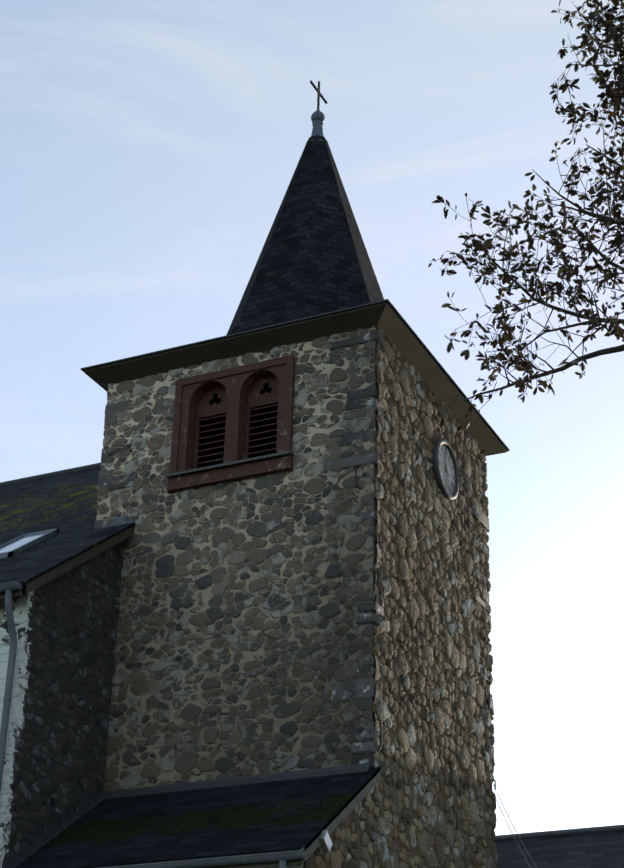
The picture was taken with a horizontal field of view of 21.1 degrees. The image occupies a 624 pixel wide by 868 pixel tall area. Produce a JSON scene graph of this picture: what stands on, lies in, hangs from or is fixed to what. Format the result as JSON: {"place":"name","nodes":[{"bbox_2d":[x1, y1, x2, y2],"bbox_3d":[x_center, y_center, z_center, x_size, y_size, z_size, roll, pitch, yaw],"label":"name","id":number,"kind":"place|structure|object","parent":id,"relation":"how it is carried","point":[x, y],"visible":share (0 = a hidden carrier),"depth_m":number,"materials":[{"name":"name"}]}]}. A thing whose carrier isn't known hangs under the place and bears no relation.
{"place":"outdoors","nodes":[
{"label":"outdoors","id":0,"kind":"place"},
{"bbox_2d":[0,599,4,621],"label":"nave front wall","id":1,"kind":"structure","parent":0,"point":[2,607],"depth_m":22.54,"materials":[{"name":"white paint"}]},
{"bbox_2d":[0,590,16,792],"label":"downspout","id":2,"kind":"object","parent":1,"relation":"attached to","point":[7,698],"visible":1,"depth_m":21.82,"materials":[{"name":"grey metal"}]},
{"bbox_2d":[0,467,100,544],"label":"roof","id":3,"kind":"structure","parent":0,"point":[66,503],"depth_m":29.75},
{"bbox_2d":[0,528,58,558],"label":"skylight frame","id":4,"kind":"object","parent":3,"relation":"on","point":[50,533],"visible":0.82,"depth_m":25.49,"materials":[{"name":"grey metal"}]},
{"bbox_2d":[0,533,45,552],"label":"skylight glass","id":5,"kind":"object","parent":4,"relation":"in","point":[16,544],"visible":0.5,"depth_m":25.58,"materials":[{"name":"glass"}]},
{"bbox_2d":[0,463,101,486],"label":"roof ridge","id":6,"kind":"structure","parent":3,"relation":"on","point":[50,474],"depth_m":34.47,"materials":[{"name":"grey metal"}]},
{"bbox_2d":[0,540,123,867],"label":"stone wall","id":7,"kind":"structure","parent":0,"point":[55,762],"depth_m":22.66,"materials":[{"name":"grey stone"}]},
{"bbox_2d":[0,522,134,584],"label":"roof","id":8,"kind":"structure","parent":7,"relation":"on","point":[34,562],"depth_m":24.05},
{"bbox_2d":[0,581,22,592],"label":"gutter","id":9,"kind":"object","parent":8,"relation":"attached to","point":[13,585],"visible":0.9,"depth_m":22.11,"materials":[{"name":"grey metal"}]},
{"bbox_2d":[0,525,134,599],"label":"roof fascia","id":10,"kind":"object","parent":7,"relation":"attached to","point":[71,564],"visible":0.84,"depth_m":23.27,"materials":[{"name":"wood"}]},
{"bbox_2d":[95,325,375,791],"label":"stone wall","id":11,"kind":"structure","parent":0,"point":[243,642],"depth_m":23.68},
{"bbox_2d":[94,515,135,528],"bbox_3d":[-2.957,1.323,25.248,0.730,0.140,0.020,-11,-30,23],"label":"nave tower flashing","id":12,"kind":"object","parent":11,"relation":"attached to","point":[118,519],"visible":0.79,"depth_m":25.23,"materials":[{"name":"grey metal"}]},
{"bbox_2d":[164,451,294,477],"bbox_3d":[-1.182,0.477,24.756,2.080,0.135,0.375,-11,-30,23],"label":"window sill","id":13,"kind":"structure","parent":11,"relation":"attached to","point":[232,463],"depth_m":24.59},
{"bbox_2d":[167,455,292,492],"bbox_3d":[-1.200,0.607,24.656,2.040,0.200,0.160,-11,-30,23],"label":"window sill","id":14,"kind":"structure","parent":11,"relation":"attached to","point":[233,473],"depth_m":24.57,"materials":[{"name":"brown stone"}]},
{"bbox_2d":[169,355,294,473],"bbox_3d":[-1.137,-0.217,25.171,1.980,1.600,0.265,-11,-30,23],"label":"window frame","id":15,"kind":"object","parent":11,"relation":"in","point":[237,387],"visible":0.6,"depth_m":25.20,"materials":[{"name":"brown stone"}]},
{"bbox_2d":[193,377,278,468],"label":"belfry louvres","id":16,"kind":"object","parent":15,"relation":"in","point":[256,400],"visible":0.56,"depth_m":25.30,"materials":[{"name":"brown wood"}]},
{"bbox_2d":[272,860,306,867],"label":"porch front wall","id":17,"kind":"structure","parent":0,"point":[301,866],"depth_m":19.38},
{"bbox_2d":[279,860,286,867],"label":"porch downpipe","id":18,"kind":"object","parent":17,"relation":"attached to","point":[282,863],"visible":0.98,"depth_m":19.09,"materials":[{"name":"grey metal"}]},
{"bbox_2d":[81,299,509,451],"bbox_3d":[-0.139,-0.374,27.530,5.270,0.024,5.270,-11,-30,23],"label":"roof edge","id":19,"kind":"object","parent":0,"point":[330,313],"visible":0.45,"depth_m":25.58,"materials":[{"name":"black metal"}]},
{"bbox_2d":[0,0,623,834],"label":"sky","id":20,"kind":"structure","parent":0,"point":[151,151],"materials":[{"name":"blue"}]},
{"bbox_2d":[306,788,373,867],"bbox_3d":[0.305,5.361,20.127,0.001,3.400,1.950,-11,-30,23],"label":"porch side wall","id":21,"kind":"structure","parent":0,"point":[352,846],"depth_m":20.66,"materials":[{"name":"stone"}]},
{"bbox_2d":[15,767,379,867],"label":"porch roof slates","id":22,"kind":"object","parent":21,"relation":"on","point":[270,817],"visible":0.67,"depth_m":21.01,"materials":[{"name":"black stone"}]},
{"bbox_2d":[2,763,369,867],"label":"porch flashings","id":23,"kind":"object","parent":22,"relation":"on","point":[37,843],"visible":0.96,"depth_m":22.24,"materials":[{"name":"grey metal"}]},
{"bbox_2d":[101,850,305,867],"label":"porch gutter","id":24,"kind":"object","parent":22,"relation":"attached to","point":[246,859],"visible":1,"depth_m":19.40,"materials":[{"name":"grey metal"}]},
{"bbox_2d":[204,767,380,867],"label":"roof fascia","id":25,"kind":"structure","parent":21,"relation":"attached to","point":[368,786],"depth_m":19.89,"materials":[{"name":"wood"}]},
{"bbox_2d":[319,830,332,852],"bbox_3d":[0.105,4.776,19.687,0.192,0.275,0.266,-11,-30,23],"label":"floodlight","id":26,"kind":"object","parent":25,"relation":"attached to","point":[324,847],"depth_m":19.62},
{"bbox_2d":[353,465,495,789],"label":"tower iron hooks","id":27,"kind":"object","parent":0,"point":[356,468],"visible":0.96,"depth_m":23.55,"materials":[{"name":"black metal"}]},
{"bbox_2d":[417,0,623,438],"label":"oak tree","id":28,"kind":"object","parent":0,"point":[610,18],"depth_m":12.40,"materials":[{"name":"green plant"}]},
{"bbox_2d":[496,830,623,867],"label":"building roof","id":29,"kind":"structure","parent":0,"point":[604,849],"depth_m":31.83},
{"bbox_3d":[3.511,13.853,30.033,23.000,6.770,8.200,-11,-30,23],"label":"far building","id":30,"kind":"object","parent":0,"visible":0},
{"bbox_2d":[495,824,623,840],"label":"ridge cap","id":31,"kind":"object","parent":30,"relation":"on","point":[563,832],"visible":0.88,"depth_m":32.63,"materials":[{"name":"metal"}]},
{"label":"ground","id":32,"kind":"structure","parent":0,"visible":0},
{"bbox_2d":[325,329,487,862],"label":"tower walls","id":33,"kind":"structure","parent":32,"relation":"on","point":[375,503],"depth_m":23.30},
{"bbox_2d":[97,402,137,492],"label":"corner quoins","id":34,"kind":"object","parent":33,"relation":"on","point":[109,486],"visible":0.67,"depth_m":25.67,"materials":[{"name":"stone"}]},
{"bbox_2d":[84,304,385,391],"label":"eave soffit boards","id":35,"kind":"object","parent":33,"relation":"on","point":[304,332],"visible":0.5,"depth_m":25.48,"materials":[{"name":"brown wood"}]},
{"bbox_2d":[227,135,383,334],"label":"spire slates","id":36,"kind":"object","parent":35,"relation":"on","point":[313,259],"visible":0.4,"depth_m":27.80,"materials":[{"name":"grey stone"}]},
{"bbox_2d":[305,109,328,145],"bbox_3d":[0.101,-5.488,30.122,0.430,0.830,0.430,-11,-30,23],"label":"finial","id":37,"kind":"object","parent":36,"relation":"on","point":[318,118],"visible":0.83,"depth_m":30.09,"materials":[{"name":"grey metal"}]},
{"bbox_2d":[310,80,327,109],"bbox_3d":[0.120,-6.119,30.447,0.034,0.710,0.680,-11,-30,23],"label":"cross","id":38,"kind":"object","parent":37,"relation":"on","point":[319,94],"visible":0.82,"depth_m":30.43,"materials":[{"name":"metal"}]},
{"bbox_2d":[198,383,277,467],"bbox_3d":[-1.038,-0.019,25.308,1.880,1.720,0.314,-11,-30,23],"label":"dark belfry interior","id":39,"kind":"object","parent":33,"relation":"attached to","point":[266,388],"visible":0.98,"depth_m":25.51,"materials":[{"name":"black"}]},
{"bbox_2d":[324,332,394,842],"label":"corner quoins","id":40,"kind":"object","parent":33,"relation":"attached to","point":[373,617],"visible":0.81,"depth_m":22.68,"materials":[{"name":"stone"}]},
{"bbox_2d":[371,326,496,867],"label":"stone wall","id":41,"kind":"structure","parent":33,"relation":"attached to","point":[446,719],"depth_m":24.47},
{"bbox_2d":[376,304,505,455],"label":"eave soffit boards","id":42,"kind":"object","parent":33,"relation":"attached to","point":[409,348],"visible":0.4,"depth_m":26.22,"materials":[{"name":"brown wood"}]},
{"bbox_2d":[432,439,458,500],"bbox_3d":[2.092,0.556,26.244,0.110,0.984,0.984,-11,-30,23],"label":"clock rim","id":43,"kind":"object","parent":33,"relation":"attached to","point":[436,470],"visible":0.94,"depth_m":26.01,"materials":[{"name":"silver metal"}]},
{"bbox_2d":[439,444,454,493],"bbox_3d":[2.087,0.557,26.246,0.100,0.940,0.940,-11,-30,23],"label":"clock face","id":44,"kind":"object","parent":33,"relation":"attached to","point":[443,467],"visible":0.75,"depth_m":26.26},
{"bbox_2d":[439,445,454,492],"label":"clock numerals","id":45,"kind":"object","parent":44,"relation":"attached to","point":[447,472],"visible":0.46,"depth_m":26.27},
{"bbox_2d":[470,462,494,867],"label":"corner quoins","id":46,"kind":"object","parent":33,"relation":"attached to","point":[489,747],"visible":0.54,"depth_m":26.74,"materials":[{"name":"stone"}]},
{"bbox_2d":[491,784,536,867],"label":"overhead wires","id":47,"kind":"object","parent":33,"relation":"attached to","point":[513,826],"visible":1,"depth_m":23.70,"materials":[{"name":"grey"}]}
]}

